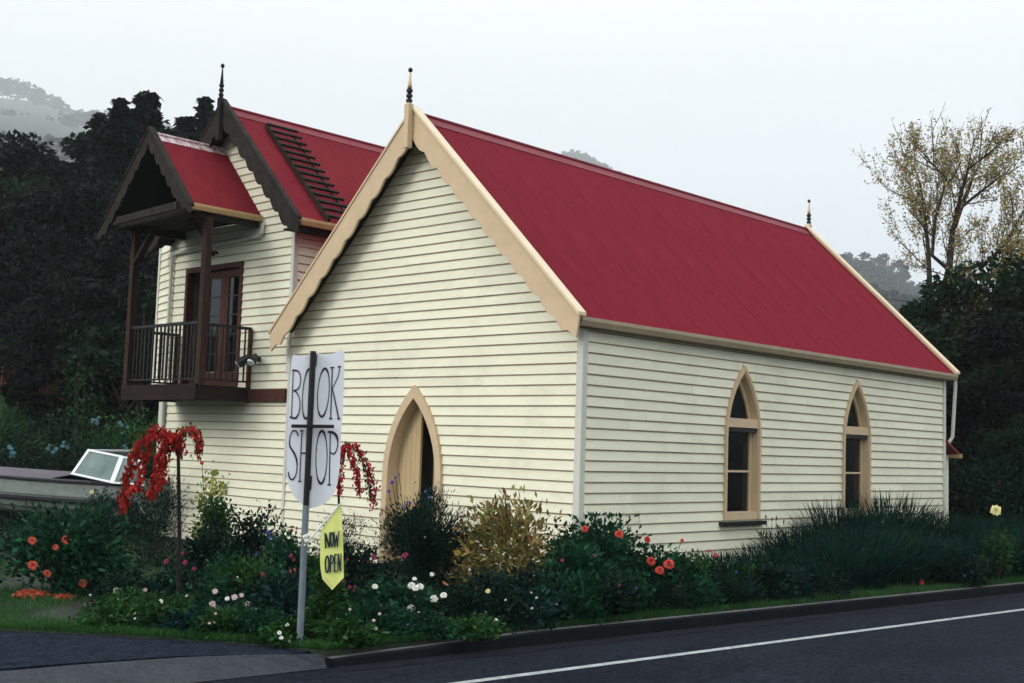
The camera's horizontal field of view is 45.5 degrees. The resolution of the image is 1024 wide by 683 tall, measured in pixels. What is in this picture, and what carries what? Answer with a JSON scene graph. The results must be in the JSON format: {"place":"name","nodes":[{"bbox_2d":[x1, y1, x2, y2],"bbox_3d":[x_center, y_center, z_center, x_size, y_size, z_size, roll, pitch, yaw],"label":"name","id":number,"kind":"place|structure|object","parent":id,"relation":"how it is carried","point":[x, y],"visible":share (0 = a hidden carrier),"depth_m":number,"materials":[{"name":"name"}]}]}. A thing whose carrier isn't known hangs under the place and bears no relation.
{"place":"outdoors","nodes":[
{"label":"outdoors","id":0,"kind":"place"},
{"bbox_2d":[0,340,43,443],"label":"grassy bank","id":1,"kind":"structure","parent":0,"point":[12,414],"depth_m":39.25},
{"bbox_2d":[0,167,70,335],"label":"dark tree","id":2,"kind":"object","parent":1,"relation":"on","point":[16,185],"visible":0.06,"depth_m":49.76,"materials":[{"name":"green plant"}]},
{"bbox_2d":[0,129,85,238],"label":"dark tree","id":3,"kind":"object","parent":1,"relation":"on","point":[30,158],"visible":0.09,"depth_m":52.54,"materials":[{"name":"green plant"}]},
{"bbox_2d":[0,182,100,381],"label":"dark tree","id":4,"kind":"object","parent":1,"relation":"on","point":[34,211],"visible":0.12,"depth_m":43.23,"materials":[{"name":"green plant"}]},
{"bbox_2d":[0,112,110,353],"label":"conifer tree","id":5,"kind":"object","parent":1,"relation":"on","point":[82,150],"visible":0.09,"depth_m":52.37,"materials":[{"name":"green plant"}]},
{"bbox_2d":[0,176,120,398],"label":"dark tree","id":6,"kind":"object","parent":1,"relation":"on","point":[95,203],"visible":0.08,"depth_m":42.27,"materials":[{"name":"green plant"}]},
{"bbox_2d":[0,274,144,447],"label":"dark tree","id":7,"kind":"object","parent":1,"relation":"on","point":[90,298],"visible":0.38,"depth_m":35.53,"materials":[{"name":"green plant"}]},
{"bbox_2d":[0,233,160,425],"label":"dark tree","id":8,"kind":"object","parent":1,"relation":"on","point":[35,404],"visible":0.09,"depth_m":38.83,"materials":[{"name":"green plant"}]},
{"bbox_2d":[22,209,165,425],"bbox_3d":[-12.641,-0.106,39.765,6.539,8.790,6.345,6,-7,-42],"label":"dark tree","id":9,"kind":"object","parent":1,"relation":"on","point":[95,264],"visible":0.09,"depth_m":38.52,"materials":[{"name":"green plant"}]},
{"bbox_2d":[55,97,142,231],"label":"conifer tree","id":10,"kind":"object","parent":1,"relation":"on","point":[114,159],"visible":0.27,"depth_m":49.68,"materials":[{"name":"green plant"}]},
{"bbox_2d":[0,98,90,162],"bbox_3d":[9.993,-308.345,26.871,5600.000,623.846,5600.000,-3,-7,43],"label":"ground","id":11,"kind":"structure","parent":0,"point":[37,122],"depth_m":1493.00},
{"bbox_2d":[29,272,158,437],"bbox_3d":[-11.562,1.101,35.954,4.667,6.465,4.810,0,-5,24],"label":"dark tree","id":12,"kind":"object","parent":11,"relation":"on","point":[115,314],"visible":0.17,"depth_m":35.13,"materials":[{"name":"green plant"}]},
{"bbox_2d":[58,290,158,449],"bbox_3d":[-10.361,1.460,34.292,4.362,5.933,4.918,2,-5,3],"label":"dark tree","id":13,"kind":"object","parent":11,"relation":"on","point":[109,364],"visible":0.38,"depth_m":33.56,"materials":[{"name":"green plant"}]},
{"bbox_2d":[82,89,183,183],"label":"conifer tree","id":14,"kind":"object","parent":11,"relation":"on","point":[146,112],"visible":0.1,"depth_m":52.20,"materials":[{"name":"green plant"}]},
{"bbox_2d":[870,253,912,293],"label":"gum tree","id":15,"kind":"object","parent":11,"relation":"on","point":[880,270],"visible":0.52,"depth_m":934.36,"materials":[{"name":"grey plant"}]},
{"bbox_2d":[0,631,309,670],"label":"driveway","id":16,"kind":"structure","parent":0,"point":[21,650],"depth_m":10.96,"materials":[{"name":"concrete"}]},
{"bbox_2d":[0,654,326,682],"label":"footpath","id":17,"kind":"structure","parent":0,"point":[188,669],"depth_m":10.29,"materials":[{"name":"concrete"}]},
{"bbox_2d":[0,520,1023,660],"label":"lawn","id":18,"kind":"structure","parent":0,"point":[62,610],"depth_m":12.59,"materials":[{"name":"plant"}]},
{"bbox_2d":[0,445,73,517],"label":"shrub","id":19,"kind":"object","parent":18,"relation":"on","point":[9,461],"visible":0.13,"depth_m":27.12,"materials":[{"name":"green plant"}]},
{"bbox_2d":[0,411,107,464],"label":"shrub","id":20,"kind":"object","parent":18,"relation":"on","point":[54,429],"visible":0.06,"depth_m":31.39,"materials":[{"name":"green plant"}]},
{"bbox_2d":[10,441,116,519],"bbox_3d":[-9.946,3.147,27.524,3.424,1.819,3.213,3,-5,-8],"label":"shrub","id":21,"kind":"object","parent":18,"relation":"on","point":[67,464],"visible":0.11,"depth_m":27.02,"materials":[{"name":"green plant"}]},
{"bbox_2d":[22,320,117,462],"bbox_3d":[-9.894,1.777,28.122,2.249,4.578,2.298,-3,-7,43],"label":"sapling","id":22,"kind":"object","parent":18,"relation":"on","point":[76,404],"visible":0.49,"depth_m":28.22,"materials":[{"name":"green plant"}]},
{"bbox_2d":[7,411,156,466],"bbox_3d":[-10.545,3.042,31.122,4.341,2.606,4.109,2,-5,-4],"label":"shrub","id":23,"kind":"object","parent":18,"relation":"on","point":[51,434],"visible":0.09,"depth_m":30.71,"materials":[{"name":"green plant"}]},
{"bbox_2d":[0,449,170,533],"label":"boat","id":24,"kind":"object","parent":18,"relation":"on","point":[20,486],"visible":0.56,"depth_m":23.03,"materials":[{"name":"paint"}]},
{"bbox_2d":[65,601,143,627],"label":"border plant","id":25,"kind":"object","parent":18,"relation":"on","point":[105,615],"visible":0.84,"depth_m":11.97,"materials":[{"name":"green plant"}]},
{"bbox_2d":[67,405,157,473],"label":"shrub","id":26,"kind":"object","parent":18,"relation":"on","point":[130,432],"visible":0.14,"depth_m":29.10,"materials":[{"name":"green plant"}]},
{"bbox_2d":[98,63,384,544],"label":"house","id":27,"kind":"structure","parent":18,"relation":"on","point":[225,210],"depth_m":21.88,"materials":[{"name":"beige wood"}]},
{"bbox_2d":[180,261,243,386],"bbox_3d":[-5.519,-0.272,22.609,1.880,2.300,0.150,-3,-7,43],"label":"french door","id":28,"kind":"structure","parent":27,"relation":"in","point":[225,297],"depth_m":22.45,"materials":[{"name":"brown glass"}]},
{"bbox_2d":[265,122,347,221],"bbox_3d":[-3.642,-3.024,22.076,2.051,2.062,0.680,-3,-7,43],"label":"ladder","id":29,"kind":"object","parent":27,"relation":"on","point":[302,179],"visible":0.9,"depth_m":22.02,"materials":[{"name":"metal"}]},
{"bbox_2d":[246,615,319,648],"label":"border plant","id":30,"kind":"object","parent":18,"relation":"on","point":[282,630],"visible":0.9,"depth_m":11.37,"materials":[{"name":"green plant"}]},
{"bbox_2d":[286,349,344,641],"bbox_3d":[-1.879,1.455,11.461,0.508,2.806,0.107,3,-5,-9],"label":"book shop sign","id":31,"kind":"object","parent":18,"relation":"on","point":[315,410],"visible":1,"depth_m":11.53,"materials":[{"name":"white paint"}]},
{"bbox_2d":[302,502,343,589],"bbox_3d":[-1.755,1.899,11.375,0.400,0.818,0.053,3,-5,-9],"label":"now open flag","id":32,"kind":"object","parent":31,"relation":"attached to","point":[331,558],"visible":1,"depth_m":11.38,"materials":[{"name":"fabric"}]},
{"bbox_2d":[64,538,1019,631],"bbox_3d":[1.950,3.928,22.572,22.378,0.001,11.958,6,-7,-41],"label":"garden bed","id":33,"kind":"object","parent":18,"relation":"on","point":[79,605],"visible":0.08,"depth_m":17.55,"materials":[{"name":"soil"}]},
{"bbox_2d":[0,499,156,598],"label":"dahlia bush","id":34,"kind":"object","parent":33,"relation":"on","point":[72,553],"visible":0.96,"depth_m":14.38,"materials":[{"name":"green plant"}]},
{"bbox_2d":[84,573,152,606],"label":"shrub","id":35,"kind":"object","parent":33,"relation":"on","point":[118,583],"visible":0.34,"depth_m":13.34,"materials":[{"name":"green plant"}]},
{"bbox_2d":[89,583,161,611],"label":"shrub","id":36,"kind":"object","parent":33,"relation":"on","point":[115,596],"visible":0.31,"depth_m":12.70,"materials":[{"name":"green plant"}]},
{"bbox_2d":[109,468,198,568],"bbox_3d":[-5.258,2.580,17.847,1.466,1.456,1.585,-3,-7,43],"label":"shrub","id":37,"kind":"object","parent":33,"relation":"on","point":[159,520],"visible":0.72,"depth_m":17.76,"materials":[{"name":"green plant"}]},
{"bbox_2d":[113,589,204,629],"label":"shrub","id":38,"kind":"object","parent":33,"relation":"on","point":[143,608],"visible":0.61,"depth_m":11.97,"materials":[{"name":"green plant"}]},
{"bbox_2d":[116,422,204,597],"bbox_3d":[-3.706,1.858,12.739,0.865,2.068,0.507,2,-5,1],"label":"weeping tree","id":39,"kind":"object","parent":33,"relation":"on","point":[173,441],"visible":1,"depth_m":12.76,"materials":[{"name":"red plant"}]},
{"bbox_2d":[132,560,206,604],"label":"border plant","id":40,"kind":"object","parent":33,"relation":"on","point":[168,586],"visible":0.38,"depth_m":13.36,"materials":[{"name":"green plant"}]},
{"bbox_2d":[131,602,222,632],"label":"border plant","id":41,"kind":"object","parent":33,"relation":"on","point":[179,617],"visible":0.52,"depth_m":11.76,"materials":[{"name":"green plant"}]},
{"bbox_2d":[156,508,233,588],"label":"shrub","id":42,"kind":"object","parent":33,"relation":"on","point":[203,548],"visible":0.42,"depth_m":14.90,"materials":[{"name":"green plant"}]},
{"bbox_2d":[186,460,229,547],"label":"shrub","id":43,"kind":"object","parent":33,"relation":"on","point":[215,472],"visible":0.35,"depth_m":18.76,"materials":[{"name":"green plant"}]},
{"bbox_2d":[161,600,255,641],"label":"border plant","id":44,"kind":"object","parent":33,"relation":"on","point":[211,622],"visible":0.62,"depth_m":11.64,"materials":[{"name":"green plant"}]},
{"bbox_2d":[164,551,254,610],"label":"shrub","id":45,"kind":"object","parent":33,"relation":"on","point":[214,583],"visible":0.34,"depth_m":12.56,"materials":[{"name":"green plant"}]},
{"bbox_2d":[186,461,240,567],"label":"shrub","id":46,"kind":"object","parent":33,"relation":"on","point":[214,503],"visible":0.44,"depth_m":17.06,"materials":[{"name":"green plant"}]},
{"bbox_2d":[200,553,295,607],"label":"shrub","id":47,"kind":"object","parent":33,"relation":"on","point":[247,572],"visible":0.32,"depth_m":12.78,"materials":[{"name":"green plant"}]},
{"bbox_2d":[216,599,296,636],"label":"border plant","id":48,"kind":"object","parent":33,"relation":"on","point":[248,623],"visible":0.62,"depth_m":11.64,"materials":[{"name":"green plant"}]},
{"bbox_2d":[213,499,307,570],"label":"shrub","id":49,"kind":"object","parent":33,"relation":"on","point":[249,538],"visible":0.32,"depth_m":15.78,"materials":[{"name":"green plant"}]},
{"bbox_2d":[238,566,323,622],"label":"shrub","id":50,"kind":"object","parent":33,"relation":"on","point":[277,593],"visible":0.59,"depth_m":12.40,"materials":[{"name":"green plant"}]},
{"bbox_2d":[252,523,319,593],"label":"shrub","id":51,"kind":"object","parent":33,"relation":"on","point":[289,558],"visible":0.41,"depth_m":14.89,"materials":[{"name":"green plant"}]},
{"bbox_2d":[296,554,358,627],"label":"shrub","id":52,"kind":"object","parent":33,"relation":"on","point":[316,606],"visible":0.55,"depth_m":11.81,"materials":[{"name":"green plant"}]},
{"bbox_2d":[307,608,391,649],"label":"border plant","id":53,"kind":"object","parent":33,"relation":"on","point":[331,628],"visible":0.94,"depth_m":11.38,"materials":[{"name":"green plant"}]},
{"bbox_2d":[335,441,380,511],"bbox_3d":[-2.185,2.286,16.247,0.852,1.921,0.341,2,-5,-6],"label":"weeping tree","id":54,"kind":"object","parent":33,"relation":"on","point":[348,446],"visible":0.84,"depth_m":16.28,"materials":[{"name":"red plant"}]},
{"bbox_2d":[312,541,406,605],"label":"shrub","id":55,"kind":"object","parent":33,"relation":"on","point":[363,564],"visible":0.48,"depth_m":14.01,"materials":[{"name":"green plant"}]},
{"bbox_2d":[286,473,459,580],"bbox_3d":[-1.886,2.598,17.125,2.732,1.541,1.437,2,-5,0],"label":"shrub","id":56,"kind":"object","parent":33,"relation":"on","point":[427,502],"visible":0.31,"depth_m":16.96,"materials":[{"name":"green plant"}]},
{"bbox_2d":[337,599,415,642],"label":"border plant","id":57,"kind":"object","parent":33,"relation":"on","point":[385,618],"visible":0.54,"depth_m":11.83,"materials":[{"name":"green plant"}]},
{"bbox_2d":[345,569,460,624],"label":"dahlia bush","id":58,"kind":"object","parent":33,"relation":"on","point":[414,597],"visible":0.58,"depth_m":12.44,"materials":[{"name":"green plant"}]},
{"bbox_2d":[391,602,473,641],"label":"border plant","id":59,"kind":"object","parent":33,"relation":"on","point":[428,621],"visible":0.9,"depth_m":11.95,"materials":[{"name":"green plant"}]},
{"bbox_2d":[386,501,483,596],"bbox_3d":[-0.942,2.630,15.460,1.357,1.231,1.635,2,-5,3],"label":"shrub","id":60,"kind":"object","parent":33,"relation":"on","point":[441,537],"visible":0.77,"depth_m":15.22,"materials":[{"name":"green plant"}]},
{"bbox_2d":[422,583,488,621],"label":"border plant","id":61,"kind":"object","parent":33,"relation":"on","point":[466,606],"visible":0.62,"depth_m":12.75,"materials":[{"name":"green plant"}]},
{"bbox_2d":[423,611,514,641],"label":"shrub","id":62,"kind":"object","parent":33,"relation":"on","point":[482,627],"visible":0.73,"depth_m":12.17,"materials":[{"name":"green plant"}]},
{"bbox_2d":[445,565,541,630],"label":"shrub","id":63,"kind":"object","parent":33,"relation":"on","point":[479,580],"visible":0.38,"depth_m":13.12,"materials":[{"name":"green plant"}]},
{"bbox_2d":[436,484,581,587],"bbox_3d":[0.041,2.528,15.146,1.864,1.521,1.932,5,-6,-30],"label":"shrub","id":64,"kind":"object","parent":33,"relation":"on","point":[501,530],"visible":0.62,"depth_m":14.92,"materials":[{"name":"yellow plant"}]},
{"bbox_2d":[471,590,549,633],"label":"border plant","id":65,"kind":"object","parent":33,"relation":"on","point":[506,615],"visible":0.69,"depth_m":12.75,"materials":[{"name":"green plant"}]},
{"bbox_2d":[469,562,584,617],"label":"shrub","id":66,"kind":"object","parent":33,"relation":"on","point":[532,583],"visible":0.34,"depth_m":13.68,"materials":[{"name":"green plant"}]},
{"bbox_2d":[508,578,585,629],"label":"border plant","id":67,"kind":"object","parent":33,"relation":"on","point":[548,612],"visible":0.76,"depth_m":13.05,"materials":[{"name":"green plant"}]},
{"bbox_2d":[530,569,612,626],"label":"border plant","id":68,"kind":"object","parent":33,"relation":"on","point":[584,591],"visible":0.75,"depth_m":13.38,"materials":[{"name":"green plant"}]},
{"bbox_2d":[529,537,636,609],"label":"dahlia bush","id":69,"kind":"object","parent":33,"relation":"on","point":[585,560],"visible":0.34,"depth_m":14.45,"materials":[{"name":"green plant"}]},
{"bbox_2d":[537,511,659,595],"bbox_3d":[1.100,2.777,15.814,1.722,1.181,1.594,-3,-7,43],"label":"dahlia bush","id":70,"kind":"object","parent":33,"relation":"on","point":[615,543],"visible":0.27,"depth_m":15.63,"materials":[{"name":"green plant"}]},
{"bbox_2d":[572,568,645,620],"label":"border plant","id":71,"kind":"object","parent":33,"relation":"on","point":[616,589],"visible":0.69,"depth_m":13.69,"materials":[{"name":"green plant"}]},
{"bbox_2d":[598,569,656,617],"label":"border plant","id":72,"kind":"object","parent":33,"relation":"on","point":[641,590],"visible":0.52,"depth_m":14.13,"materials":[{"name":"green plant"}]},
{"bbox_2d":[613,539,708,600],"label":"dahlia bush","id":73,"kind":"object","parent":33,"relation":"on","point":[664,565],"visible":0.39,"depth_m":15.67,"materials":[{"name":"green plant"}]},
{"bbox_2d":[637,573,708,612],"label":"border plant","id":74,"kind":"object","parent":33,"relation":"on","point":[675,598],"visible":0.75,"depth_m":14.55,"materials":[{"name":"green plant"}]},
{"bbox_2d":[671,572,731,610],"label":"border plant","id":75,"kind":"object","parent":33,"relation":"on","point":[708,590],"visible":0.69,"depth_m":14.91,"materials":[{"name":"green plant"}]},
{"bbox_2d":[693,549,761,581],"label":"grass clump","id":76,"kind":"object","parent":33,"relation":"on","point":[721,562],"visible":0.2,"depth_m":16.58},
{"bbox_2d":[705,567,771,606],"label":"border plant","id":77,"kind":"object","parent":33,"relation":"on","point":[740,589],"visible":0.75,"depth_m":15.41,"materials":[{"name":"green plant"}]},
{"bbox_2d":[722,541,808,569],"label":"grass clump","id":78,"kind":"object","parent":33,"relation":"on","point":[767,554],"visible":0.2,"depth_m":17.19,"materials":[{"name":"plant"}]},
{"bbox_2d":[739,561,810,603],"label":"border plant","id":79,"kind":"object","parent":33,"relation":"on","point":[767,575],"visible":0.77,"depth_m":15.90,"materials":[{"name":"green plant"}]},
{"bbox_2d":[746,519,857,566],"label":"grass clump","id":80,"kind":"object","parent":33,"relation":"on","point":[781,542],"visible":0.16,"depth_m":18.70,"materials":[{"name":"plant"}]},
{"bbox_2d":[786,556,857,599],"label":"border plant","id":81,"kind":"object","parent":33,"relation":"on","point":[824,581],"visible":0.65,"depth_m":16.47,"materials":[{"name":"green plant"}]},
{"bbox_2d":[784,532,882,591],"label":"grass clump","id":82,"kind":"object","parent":33,"relation":"on","point":[846,561],"visible":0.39,"depth_m":17.29,"materials":[{"name":"plant"}]},
{"bbox_2d":[786,496,913,547],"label":"grass clump","id":83,"kind":"object","parent":33,"relation":"on","point":[840,515],"visible":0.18,"depth_m":19.93,"materials":[{"name":"plant"}]},
{"bbox_2d":[806,522,921,589],"bbox_3d":[5.246,3.147,18.081,1.820,1.065,1.746,-3,-7,43],"label":"grass clump","id":84,"kind":"object","parent":33,"relation":"on","point":[877,578],"visible":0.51,"depth_m":17.84,"materials":[{"name":"plant"}]},
{"bbox_2d":[841,488,961,545],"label":"grass clump","id":85,"kind":"object","parent":33,"relation":"on","point":[920,521],"visible":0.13,"depth_m":21.28,"materials":[{"name":"plant"}]},
{"bbox_2d":[860,522,959,585],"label":"grass clump","id":86,"kind":"object","parent":33,"relation":"on","point":[909,577],"visible":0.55,"depth_m":18.56,"materials":[{"name":"plant"}]},
{"bbox_2d":[887,505,989,552],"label":"grass clump","id":87,"kind":"object","parent":33,"relation":"on","point":[951,531],"visible":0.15,"depth_m":21.74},
{"bbox_2d":[929,553,988,586],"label":"border plant","id":88,"kind":"object","parent":33,"relation":"on","point":[941,572],"visible":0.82,"depth_m":18.73,"materials":[{"name":"green plant"}]},
{"bbox_2d":[931,548,997,587],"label":"shrub","id":89,"kind":"object","parent":33,"relation":"on","point":[963,578],"visible":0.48,"depth_m":18.80,"materials":[{"name":"green plant"}]},
{"bbox_2d":[944,527,1023,580],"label":"grass clump","id":90,"kind":"object","parent":33,"relation":"on","point":[980,542],"visible":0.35,"depth_m":19.90,"materials":[{"name":"plant"}]},
{"bbox_2d":[948,441,1023,530],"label":"shrub","id":91,"kind":"object","parent":33,"relation":"on","point":[952,484],"visible":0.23,"depth_m":27.49,"materials":[{"name":"green plant"}]},
{"bbox_2d":[949,437,1023,530],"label":"shrub","id":92,"kind":"object","parent":33,"relation":"on","point":[1009,501],"visible":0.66,"depth_m":26.25,"materials":[{"name":"green plant"}]},
{"bbox_2d":[976,505,1020,579],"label":"shrub","id":93,"kind":"object","parent":33,"relation":"on","point":[996,511],"visible":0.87,"depth_m":19.65,"materials":[{"name":"green plant"}]},
{"bbox_2d":[268,67,961,575],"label":"church","id":94,"kind":"structure","parent":18,"relation":"on","point":[488,313],"depth_m":18.95,"materials":[{"name":"beige wood"}]},
{"bbox_2d":[370,385,442,573],"bbox_3d":[-1.454,2.065,18.515,1.310,2.800,0.689,-3,-7,43],"label":"door","id":95,"kind":"structure","parent":94,"relation":"in","point":[403,449],"depth_m":18.75,"materials":[{"name":"beige paint"}]},
{"bbox_2d":[719,366,766,526],"bbox_3d":[3.564,1.622,19.147,0.290,2.485,1.210,-3,-7,43],"label":"window","id":96,"kind":"structure","parent":94,"relation":"in","point":[742,445],"depth_m":19.26,"materials":[{"name":"beige paint"}]},
{"bbox_2d":[841,380,875,520],"bbox_3d":[6.101,1.938,21.828,0.290,2.485,1.210,-3,-7,43],"label":"window","id":97,"kind":"structure","parent":94,"relation":"in","point":[856,436],"depth_m":21.99,"materials":[{"name":"beige paint"}]},
{"bbox_2d":[848,104,1023,351],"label":"bare tree","id":98,"kind":"object","parent":18,"relation":"on","point":[943,165],"visible":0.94,"depth_m":34.00,"materials":[{"name":"yellow plant"}]},
{"bbox_2d":[898,250,1023,436],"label":"dark tree","id":99,"kind":"object","parent":18,"relation":"on","point":[1007,290],"visible":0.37,"depth_m":32.29,"materials":[{"name":"green plant"}]},
{"bbox_2d":[946,307,1023,450],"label":"dark tree","id":100,"kind":"object","parent":18,"relation":"on","point":[993,336],"visible":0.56,"depth_m":29.74,"materials":[{"name":"green plant"}]},
{"bbox_2d":[946,377,1023,477],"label":"dark tree","id":101,"kind":"object","parent":18,"relation":"on","point":[959,418],"visible":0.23,"depth_m":29.68,"materials":[{"name":"green plant"}]},
{"bbox_2d":[974,413,1023,524],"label":"dark tree","id":102,"kind":"object","parent":18,"relation":"on","point":[1008,434],"visible":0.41,"depth_m":28.13,"materials":[{"name":"green plant"}]},
{"bbox_2d":[0,0,1023,298],"label":"sky","id":103,"kind":"structure","parent":0,"point":[758,106],"materials":[{"name":"white"}]},
{"bbox_2d":[194,595,1023,682],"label":"road","id":104,"kind":"structure","parent":0,"point":[984,649],"depth_m":12.28,"materials":[{"name":"asphalt"}]},
{"bbox_2d":[325,582,1023,667],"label":"kerb","id":105,"kind":"structure","parent":104,"relation":"on","point":[564,634],"depth_m":13.82,"materials":[{"name":"concrete"}]},
{"bbox_2d":[336,592,1023,670],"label":"gutter channel","id":106,"kind":"object","parent":104,"relation":"on","point":[511,650],"visible":1,"depth_m":13.42,"materials":[{"name":"concrete"}]},
{"bbox_2d":[452,609,1023,682],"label":"edge line","id":107,"kind":"object","parent":104,"relation":"on","point":[614,662],"depth_m":12.62,"materials":[{"name":"paint"}]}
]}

